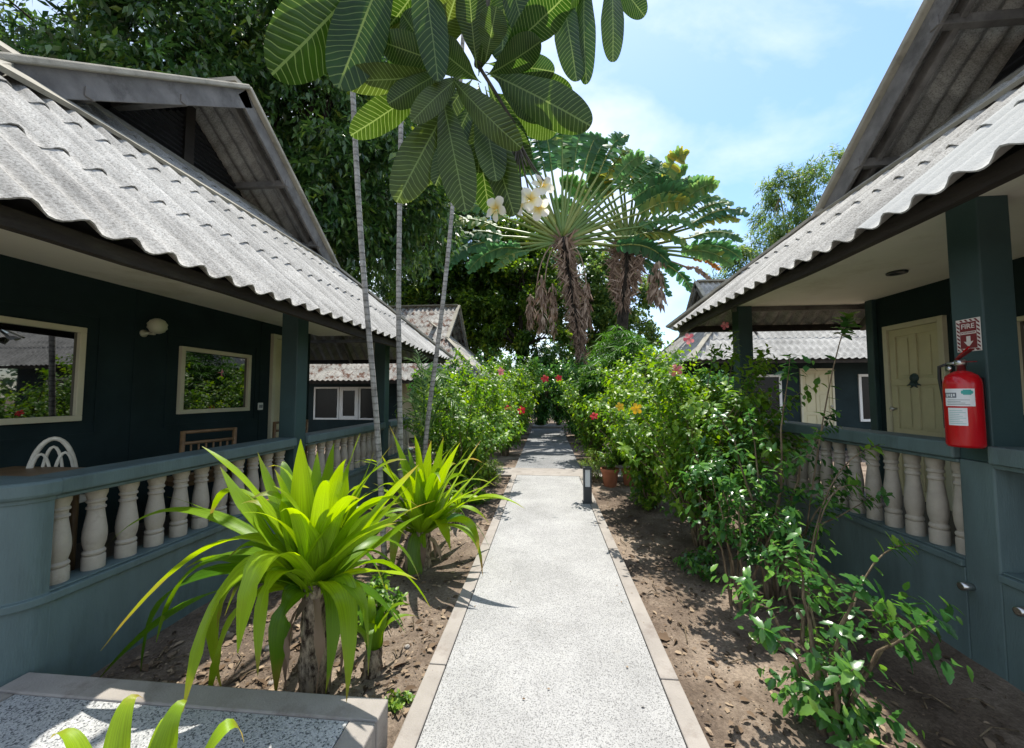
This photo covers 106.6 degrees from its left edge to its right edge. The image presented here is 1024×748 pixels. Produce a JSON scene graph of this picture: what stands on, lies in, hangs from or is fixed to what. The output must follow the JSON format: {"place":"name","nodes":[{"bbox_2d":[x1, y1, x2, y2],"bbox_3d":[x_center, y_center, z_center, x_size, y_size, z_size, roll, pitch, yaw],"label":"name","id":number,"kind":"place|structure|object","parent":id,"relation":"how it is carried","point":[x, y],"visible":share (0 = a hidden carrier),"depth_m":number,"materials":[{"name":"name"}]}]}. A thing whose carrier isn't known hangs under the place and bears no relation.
{"place":"outdoors","nodes":[
{"label":"outdoors","id":0,"kind":"place"},
{"bbox_2d":[0,695,347,747],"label":"side path","id":1,"kind":"structure","parent":0,"point":[26,721],"depth_m":1.55,"materials":[{"name":"grey concrete"}]},
{"bbox_2d":[402,348,466,466],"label":"shrub","id":2,"kind":"object","parent":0,"point":[422,390],"visible":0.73,"depth_m":5.17,"materials":[{"name":"green plant"}]},
{"bbox_2d":[0,0,922,366],"label":"sky","id":3,"kind":"structure","parent":0,"point":[750,88],"materials":[{"name":"blue"}]},
{"bbox_2d":[515,424,580,468],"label":"path","id":4,"kind":"structure","parent":0,"point":[547,448],"depth_m":10.10,"materials":[{"name":"grey concrete"}]},
{"bbox_2d":[532,425,561,428],"bbox_3d":[1.589,2.391,17.223,1.345,0.100,0.400,0,-3,5],"label":"path step","id":5,"kind":"object","parent":4,"relation":"on","point":[544,426],"visible":0.88,"depth_m":17.04,"materials":[{"name":"concrete"}]},
{"bbox_2d":[416,475,685,747],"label":"path","id":6,"kind":"structure","parent":0,"point":[555,615],"depth_m":2.23,"materials":[{"name":"grey concrete"}]},
{"bbox_2d":[89,408,1023,747],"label":"ground","id":7,"kind":"structure","parent":0,"point":[963,726],"depth_m":2.32,"materials":[{"name":"soil"}]},
{"bbox_2d":[51,694,243,747],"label":"crinum lily","id":8,"kind":"object","parent":7,"relation":"on","point":[164,735],"visible":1,"depth_m":0.86,"materials":[{"name":"green plant"}]},
{"bbox_2d":[0,0,311,163],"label":"broadleaf tree","id":9,"kind":"object","parent":7,"relation":"on","point":[111,26],"visible":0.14,"depth_m":8.76,"materials":[{"name":"green plant"}]},
{"bbox_2d":[0,672,387,747],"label":"side path border","id":10,"kind":"object","parent":7,"relation":"on","point":[366,718],"visible":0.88,"depth_m":1.68,"materials":[{"name":"concrete"}]},
{"bbox_2d":[0,41,453,686],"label":"bungalow","id":11,"kind":"object","parent":7,"relation":"on","point":[170,267],"visible":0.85,"depth_m":2.93,"materials":[{"name":"teal paint"}]},
{"bbox_2d":[0,466,84,570],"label":"wooden table","id":12,"kind":"object","parent":11,"relation":"on","point":[34,471],"visible":0.3,"depth_m":2.25,"materials":[{"name":"brown wood"}]},
{"bbox_2d":[0,315,86,424],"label":"window","id":13,"kind":"structure","parent":11,"relation":"in","point":[42,364],"depth_m":2.72,"materials":[{"name":"beige paint"}]},
{"bbox_2d":[26,437,86,502],"bbox_3d":[-2.991,0.835,2.473,0.456,0.884,0.375,-2,-4,32],"label":"rattan chair","id":14,"kind":"object","parent":11,"relation":"on","point":[36,455],"visible":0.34,"depth_m":2.36,"materials":[{"name":"white wicker"}]},
{"bbox_2d":[164,427,236,512],"bbox_3d":[-2.812,0.903,3.372,0.454,0.844,0.434,-1,-3,23],"label":"bamboo chair","id":15,"kind":"object","parent":11,"relation":"on","point":[191,478],"visible":0.38,"depth_m":3.28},
{"bbox_2d":[176,346,251,413],"bbox_3d":[-3.227,0.082,4.176,0.055,0.670,0.890,0,-3,5],"label":"window","id":16,"kind":"structure","parent":11,"relation":"in","point":[209,381],"depth_m":4.11,"materials":[{"name":"beige paint"}]},
{"bbox_2d":[267,334,281,438],"bbox_3d":[-3.119,0.479,5.296,0.065,1.980,0.700,0,-3,5],"label":"door","id":17,"kind":"structure","parent":11,"relation":"in","point":[276,340],"depth_m":5.00,"materials":[{"name":"beige paint"}]},
{"bbox_2d":[246,419,307,476],"bbox_3d":[-2.743,0.963,4.468,0.454,0.844,0.434,-1,-3,23],"label":"bamboo chair","id":18,"kind":"object","parent":11,"relation":"on","point":[274,430],"visible":0.19,"depth_m":4.23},
{"bbox_2d":[100,435,432,711],"bbox_3d":[-1.309,1.036,2.074,1.988,1.437,1.015,0,-3,5],"label":"crinum lily","id":19,"kind":"object","parent":7,"relation":"on","point":[315,548],"visible":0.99,"depth_m":1.84,"materials":[{"name":"green plant"}]},
{"bbox_2d":[139,0,477,296],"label":"broadleaf tree","id":20,"kind":"object","parent":7,"relation":"on","point":[321,158],"visible":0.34,"depth_m":9.34,"materials":[{"name":"green plant"}]},
{"bbox_2d":[350,91,387,576],"bbox_3d":[-1.184,-4.747,2.839,2.285,12.933,2.129,0,-3,5],"label":"palm tree","id":21,"kind":"object","parent":7,"relation":"on","point":[367,315],"visible":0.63,"depth_m":3.20,"materials":[{"name":"grey plant"}]},
{"bbox_2d":[358,573,407,626],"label":"ground plant","id":22,"kind":"object","parent":7,"relation":"on","point":[383,592],"visible":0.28,"depth_m":2.59,"materials":[{"name":"green plant"}]},
{"bbox_2d":[357,595,413,679],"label":"crinum lily","id":23,"kind":"object","parent":7,"relation":"on","point":[379,623],"visible":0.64,"depth_m":2.08,"materials":[{"name":"green plant"}]},
{"bbox_2d":[384,688,415,712],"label":"weed","id":24,"kind":"object","parent":7,"relation":"on","point":[396,703],"visible":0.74,"depth_m":1.88,"materials":[{"name":"green plant"}]},
{"bbox_2d":[396,122,404,541],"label":"palm tree","id":25,"kind":"object","parent":7,"relation":"on","point":[398,324],"visible":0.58,"depth_m":3.98,"materials":[{"name":"grey plant"}]},
{"bbox_2d":[308,304,493,438],"bbox_3d":[-4.319,-0.159,15.587,7.779,5.315,6.918,0,-3,5],"label":"bungalow","id":26,"kind":"object","parent":7,"relation":"on","point":[340,395],"visible":0.29,"depth_m":13.54,"materials":[{"name":"grey paint"}]},
{"bbox_2d":[313,387,339,419],"bbox_3d":[-6.620,1.042,13.612,0.940,1.160,0.055,0,-3,5],"label":"window","id":27,"kind":"structure","parent":26,"relation":"in","point":[326,399],"depth_m":13.61,"materials":[{"name":"black glass"}]},
{"bbox_2d":[339,387,358,419],"bbox_3d":[-5.784,1.038,13.536,0.700,1.160,0.055,0,-3,5],"label":"window","id":28,"kind":"structure","parent":26,"relation":"in","point":[349,396],"depth_m":13.53,"materials":[{"name":"white paint"}]},
{"bbox_2d":[358,387,372,419],"bbox_3d":[-4.957,1.034,13.461,0.920,1.160,0.055,0,-3,5],"label":"window","id":29,"kind":"structure","parent":26,"relation":"in","point":[365,396],"depth_m":13.48,"materials":[{"name":"white paint"}]},
{"bbox_2d":[402,383,421,437],"bbox_3d":[-3.528,1.237,13.315,0.850,1.980,0.065,0,-3,5],"label":"door","id":30,"kind":"structure","parent":26,"relation":"in","point":[406,405],"depth_m":13.33,"materials":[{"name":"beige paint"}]},
{"bbox_2d":[335,116,506,312],"bbox_3d":[-5.349,-6.576,21.570,11.961,19.118,6.498,0,-3,5],"label":"broadleaf tree","id":31,"kind":"object","parent":7,"relation":"on","point":[382,290],"visible":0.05,"depth_m":20.01,"materials":[{"name":"green plant"}]},
{"bbox_2d":[406,358,472,450],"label":"garden shrub","id":32,"kind":"object","parent":7,"relation":"on","point":[413,388],"visible":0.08,"depth_m":10.51,"materials":[{"name":"green plant"}]},
{"bbox_2d":[361,425,524,577],"bbox_3d":[-0.747,1.311,3.406,1.270,1.706,1.469,1,-3,-20],"label":"crinum lily","id":33,"kind":"object","parent":7,"relation":"on","point":[424,482],"visible":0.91,"depth_m":3.29,"materials":[{"name":"green plant"}]},
{"bbox_2d":[422,34,464,462],"bbox_3d":[-0.373,-5.252,4.339,2.222,14.113,2.196,1,-3,-13],"label":"palm tree","id":34,"kind":"object","parent":7,"relation":"on","point":[435,363],"visible":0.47,"depth_m":4.53,"materials":[{"name":"grey plant"}]},
{"bbox_2d":[264,0,647,221],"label":"plumeria tree","id":35,"kind":"object","parent":7,"relation":"on","point":[466,145],"visible":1,"depth_m":1.20,"materials":[{"name":"green plant"}]},
{"bbox_2d":[392,359,526,493],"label":"hibiscus shrub","id":36,"kind":"object","parent":7,"relation":"on","point":[466,432],"visible":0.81,"depth_m":5.54,"materials":[{"name":"green plant"}]},
{"bbox_2d":[448,479,473,524],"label":"crinum lily","id":37,"kind":"object","parent":7,"relation":"on","point":[458,501],"visible":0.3,"depth_m":4.51,"materials":[{"name":"green plant"}]},
{"bbox_2d":[387,211,555,365],"bbox_3d":[-2.242,-2.879,20.957,9.576,11.684,6.031,0,-3,5],"label":"broadleaf tree","id":38,"kind":"object","parent":7,"relation":"on","point":[474,338],"visible":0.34,"depth_m":19.34,"materials":[{"name":"green plant"}]},
{"bbox_2d":[433,347,524,468],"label":"hibiscus shrub","id":39,"kind":"object","parent":7,"relation":"on","point":[505,395],"visible":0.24,"depth_m":7.34,"materials":[{"name":"green plant"}]},
{"bbox_2d":[465,486,492,505],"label":"ground plant","id":40,"kind":"object","parent":7,"relation":"on","point":[480,492],"visible":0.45,"depth_m":5.33,"materials":[{"name":"green plant"}]},
{"bbox_2d":[478,459,503,486],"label":"dwarf bush","id":41,"kind":"object","parent":7,"relation":"on","point":[488,478],"visible":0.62,"depth_m":6.33,"materials":[{"name":"green plant"}]},
{"bbox_2d":[468,347,518,401],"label":"garden shrub","id":42,"kind":"object","parent":7,"relation":"on","point":[484,363],"visible":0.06,"depth_m":15.95,"materials":[{"name":"green plant"}]},
{"bbox_2d":[462,361,551,455],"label":"hibiscus shrub","id":43,"kind":"object","parent":7,"relation":"on","point":[516,387],"visible":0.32,"depth_m":9.59,"materials":[{"name":"green plant"}]},
{"bbox_2d":[225,572,789,685],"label":"pebbles","id":44,"kind":"object","parent":7,"relation":"on","point":[271,683],"visible":0.3,"depth_m":2.29,"materials":[{"name":"stone"}]},
{"bbox_2d":[490,352,546,442],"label":"hibiscus shrub","id":45,"kind":"object","parent":7,"relation":"on","point":[509,360],"visible":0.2,"depth_m":12.30,"materials":[{"name":"green plant"}]},
{"bbox_2d":[453,236,585,365],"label":"broadleaf tree","id":46,"kind":"object","parent":7,"relation":"on","point":[489,304],"visible":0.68,"depth_m":18.11,"materials":[{"name":"green plant"}]},
{"bbox_2d":[487,353,553,433],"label":"garden shrub","id":47,"kind":"object","parent":7,"relation":"on","point":[530,369],"visible":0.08,"depth_m":14.62,"materials":[{"name":"green plant"}]},
{"bbox_2d":[512,339,572,424],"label":"garden shrub","id":48,"kind":"object","parent":7,"relation":"on","point":[542,413],"visible":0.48,"depth_m":17.96,"materials":[{"name":"green plant"}]},
{"bbox_2d":[393,475,709,747],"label":"path border","id":49,"kind":"object","parent":7,"relation":"on","point":[413,725],"visible":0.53,"depth_m":2.21,"materials":[{"name":"concrete"}]},
{"bbox_2d":[582,466,592,503],"bbox_3d":[1.053,1.542,5.335,0.140,0.489,0.140,0,-3,5],"label":"bollard light","id":50,"kind":"object","parent":49,"relation":"on","point":[587,484],"visible":1,"depth_m":5.29,"materials":[{"name":"grey metal"}]},
{"bbox_2d":[527,338,590,424],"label":"garden shrub","id":51,"kind":"object","parent":7,"relation":"on","point":[557,414],"visible":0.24,"depth_m":18.80,"materials":[{"name":"green plant"}]},
{"bbox_2d":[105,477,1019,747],"bbox_3d":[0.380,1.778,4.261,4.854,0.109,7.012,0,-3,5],"label":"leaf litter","id":52,"kind":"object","parent":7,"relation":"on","point":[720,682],"visible":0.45,"depth_m":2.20,"materials":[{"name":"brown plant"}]},
{"bbox_2d":[443,131,697,376],"bbox_3d":[2.023,-3.421,13.889,9.370,11.896,1.126,0,-3,1],"label":"traveller palm","id":53,"kind":"object","parent":7,"relation":"on","point":[565,232],"visible":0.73,"depth_m":13.99,"materials":[{"name":"green plant"}]},
{"bbox_2d":[551,354,594,444],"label":"hibiscus shrub","id":54,"kind":"object","parent":7,"relation":"on","point":[574,378],"visible":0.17,"depth_m":11.93,"materials":[{"name":"green plant"}]},
{"bbox_2d":[478,332,667,413],"bbox_3d":[5.788,-0.664,30.171,75.032,8.932,8.409,0,-3,5],"label":"wood","id":55,"kind":"object","parent":7,"relation":"on","point":[548,345],"depth_m":29.27,"materials":[{"name":"green plant"}]},
{"bbox_2d":[544,354,610,437],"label":"garden shrub","id":56,"kind":"object","parent":7,"relation":"on","point":[560,371],"visible":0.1,"depth_m":13.88,"materials":[{"name":"green plant"}]},
{"bbox_2d":[555,361,617,462],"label":"hibiscus shrub","id":57,"kind":"object","parent":7,"relation":"on","point":[590,441],"visible":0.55,"depth_m":8.77,"materials":[{"name":"green plant"}]},
{"bbox_2d":[156,493,1019,747],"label":"fallen twigs","id":58,"kind":"object","parent":7,"relation":"on","point":[984,732],"visible":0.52,"depth_m":2.20,"materials":[{"name":"brown wood"}]},
{"bbox_2d":[516,237,665,361],"bbox_3d":[4.306,-2.509,22.453,8.865,11.102,5.155,0,-3,5],"label":"broadleaf tree","id":59,"kind":"object","parent":7,"relation":"on","point":[603,317],"visible":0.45,"depth_m":20.92,"materials":[{"name":"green plant"}]},
{"bbox_2d":[578,448,605,482],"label":"dwarf bush","id":60,"kind":"object","parent":7,"relation":"on","point":[596,477],"visible":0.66,"depth_m":6.83,"materials":[{"name":"green plant"}]},
{"bbox_2d":[600,467,619,487],"bbox_3d":[1.701,1.793,6.621,0.324,0.310,0.324,0,-3,5],"label":"flower pot","id":61,"kind":"object","parent":7,"relation":"on","point":[610,477],"visible":0.94,"depth_m":6.51,"materials":[{"name":"ceramic"}]},
{"bbox_2d":[597,446,619,469],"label":"potted plant","id":62,"kind":"object","parent":61,"relation":"in","point":[610,462],"visible":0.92,"depth_m":6.59,"materials":[{"name":"green plant"}]},
{"bbox_2d":[569,325,666,464],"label":"shrub","id":63,"kind":"object","parent":7,"relation":"on","point":[617,346],"visible":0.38,"depth_m":8.61,"materials":[{"name":"green plant"}]},
{"bbox_2d":[621,468,633,485],"bbox_3d":[2.069,1.819,6.722,0.281,0.270,0.281,0,-3,5],"label":"flower pot","id":64,"kind":"object","parent":7,"relation":"on","point":[626,481],"visible":0.3,"depth_m":6.65,"materials":[{"name":"ceramic"}]},
{"bbox_2d":[555,364,709,509],"bbox_3d":[1.898,0.901,5.506,1.974,2.113,2.070,-2,-4,34],"label":"hibiscus shrub","id":65,"kind":"object","parent":7,"relation":"on","point":[641,479],"visible":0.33,"depth_m":5.15,"materials":[{"name":"green plant"}]},
{"bbox_2d":[627,492,660,510],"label":"ground plant","id":66,"kind":"object","parent":7,"relation":"on","point":[643,499],"visible":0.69,"depth_m":5.17,"materials":[{"name":"green plant"}]},
{"bbox_2d":[544,145,750,381],"bbox_3d":[4.862,-3.041,14.330,7.457,11.192,1.084,-1,-3,15],"label":"traveller palm","id":67,"kind":"object","parent":7,"relation":"on","point":[624,283],"visible":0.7,"depth_m":14.11,"materials":[{"name":"green plant"}]},
{"bbox_2d":[593,338,711,469],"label":"hibiscus shrub","id":68,"kind":"object","parent":7,"relation":"on","point":[621,369],"visible":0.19,"depth_m":6.64,"materials":[{"name":"green plant"}]},
{"bbox_2d":[673,545,719,581],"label":"seedling","id":69,"kind":"object","parent":7,"relation":"on","point":[704,571],"visible":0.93,"depth_m":3.22,"materials":[{"name":"green plant"}]},
{"bbox_2d":[676,366,734,447],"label":"garden shrub","id":70,"kind":"object","parent":7,"relation":"on","point":[711,379],"visible":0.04,"depth_m":8.73,"materials":[{"name":"green plant"}]},
{"bbox_2d":[604,333,827,547],"bbox_3d":[2.029,0.732,4.019,2.066,2.285,2.145,0,-3,5],"label":"hibiscus shrub","id":71,"kind":"object","parent":7,"relation":"on","point":[696,407],"visible":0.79,"depth_m":3.82,"materials":[{"name":"green plant"}]},
{"bbox_2d":[639,322,804,527],"bbox_3d":[2.314,0.645,4.599,1.493,2.517,1.740,0,-3,5],"label":"hibiscus shrub","id":72,"kind":"object","parent":7,"relation":"on","point":[730,361],"visible":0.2,"depth_m":4.34,"materials":[{"name":"green plant"}]},
{"bbox_2d":[669,436,805,610],"bbox_3d":[1.689,1.146,2.800,0.829,1.324,0.790,3,-4,-40],"label":"hibiscus shrub","id":73,"kind":"object","parent":7,"relation":"on","point":[724,531],"visible":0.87,"depth_m":2.78,"materials":[{"name":"green plant"}]},
{"bbox_2d":[654,279,870,450],"bbox_3d":[9.101,-0.448,12.771,8.179,5.585,5.958,0,-3,5],"label":"bungalow","id":74,"kind":"object","parent":7,"relation":"on","point":[850,403],"visible":0.23,"depth_m":10.77,"materials":[{"name":"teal paint"}]},
{"bbox_2d":[754,375,782,419],"bbox_3d":[7.225,0.683,10.962,1.000,1.330,0.055,0,-3,5],"label":"window","id":75,"kind":"structure","parent":74,"relation":"in","point":[769,380],"depth_m":10.95,"materials":[{"name":"black glass"}]},
{"bbox_2d":[799,368,835,425],"bbox_3d":[8.667,0.864,10.796,0.900,2.050,0.104,0,-3,5],"label":"door","id":76,"kind":"structure","parent":74,"relation":"in","point":[817,404],"depth_m":10.82,"materials":[{"name":"beige paint"}]},
{"bbox_2d":[858,374,870,421],"bbox_3d":[10.337,0.667,10.679,1.150,1.330,0.055,0,-3,5],"label":"window","id":77,"kind":"structure","parent":74,"relation":"in","point":[863,383],"depth_m":10.71,"materials":[{"name":"black glass"}]},
{"bbox_2d":[693,143,847,280],"bbox_3d":[12.682,-3.577,16.725,9.102,12.601,4.182,0,-3,5],"label":"feathery tree","id":78,"kind":"object","parent":7,"relation":"on","point":[773,199],"visible":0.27,"depth_m":16.37,"materials":[{"name":"green plant"}]},
{"bbox_2d":[688,354,895,603],"bbox_3d":[2.099,0.830,2.909,1.169,1.966,1.017,-3,-4,44],"label":"hibiscus shrub","id":79,"kind":"object","parent":7,"relation":"on","point":[776,591],"visible":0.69,"depth_m":2.89,"materials":[{"name":"green plant"}]},
{"bbox_2d":[797,311,862,601],"bbox_3d":[2.415,0.630,2.887,0.513,2.237,0.197,0,-3,5],"label":"hibiscus shoot","id":80,"kind":"object","parent":7,"relation":"on","point":[848,320],"visible":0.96,"depth_m":2.90,"materials":[{"name":"green plant"}]},
{"bbox_2d":[807,474,869,638],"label":"hibiscus shoot","id":81,"kind":"object","parent":7,"relation":"on","point":[851,482],"visible":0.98,"depth_m":2.48,"materials":[{"name":"green plant"}]},
{"bbox_2d":[710,527,973,747],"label":"hibiscus shrub","id":82,"kind":"object","parent":7,"relation":"on","point":[847,674],"visible":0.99,"depth_m":1.70,"materials":[{"name":"green plant"}]},
{"bbox_2d":[840,531,918,657],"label":"hibiscus shoot","id":83,"kind":"object","parent":82,"relation":"attached to","point":[896,541],"visible":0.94,"depth_m":1.94,"materials":[{"name":"green plant"}]},
{"bbox_2d":[665,0,1023,691],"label":"bungalow","id":84,"kind":"object","parent":7,"relation":"on","point":[906,238],"visible":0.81,"depth_m":2.93,"materials":[{"name":"teal paint"}]},
{"bbox_2d":[882,315,953,510],"bbox_3d":[4.361,0.395,4.121,0.104,1.940,0.690,0,-3,5],"label":"door","id":85,"kind":"structure","parent":84,"relation":"in","point":[913,351],"depth_m":4.11,"materials":[{"name":"beige paint"}]},
{"bbox_2d":[937,346,986,448],"bbox_3d":[2.623,0.132,2.233,0.176,0.579,0.184,2,-4,-32],"label":"fire extinguisher","id":86,"kind":"object","parent":84,"relation":"attached to","point":[962,389],"visible":1,"depth_m":2.17,"materials":[{"name":"red metal"}]},
{"bbox_2d":[956,317,981,352],"bbox_3d":[2.718,-0.232,2.271,0.005,0.196,0.132,0,-3,5],"label":"fire sign","id":87,"kind":"object","parent":84,"relation":"attached to","point":[968,332],"visible":0.99,"depth_m":2.26,"materials":[{"name":"red plastic"}]},
{"bbox_2d":[1017,316,1023,412],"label":"window","id":88,"kind":"structure","parent":84,"relation":"in","point":[1020,319],"depth_m":3.21,"materials":[{"name":"beige paint"}]},
{"bbox_2d":[804,437,884,624],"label":"hibiscus shoot","id":89,"kind":"object","parent":7,"relation":"on","point":[867,447],"visible":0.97,"depth_m":2.58,"materials":[{"name":"green plant"}]},
{"bbox_2d":[831,602,899,708],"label":"hibiscus shoot","id":90,"kind":"object","parent":7,"relation":"on","point":[880,606],"visible":0.48,"depth_m":1.81,"materials":[{"name":"green plant"}]},
{"bbox_2d":[482,467,686,480],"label":"cross path","id":91,"kind":"structure","parent":0,"point":[508,472],"depth_m":7.35,"materials":[{"name":"concrete"}]}
]}

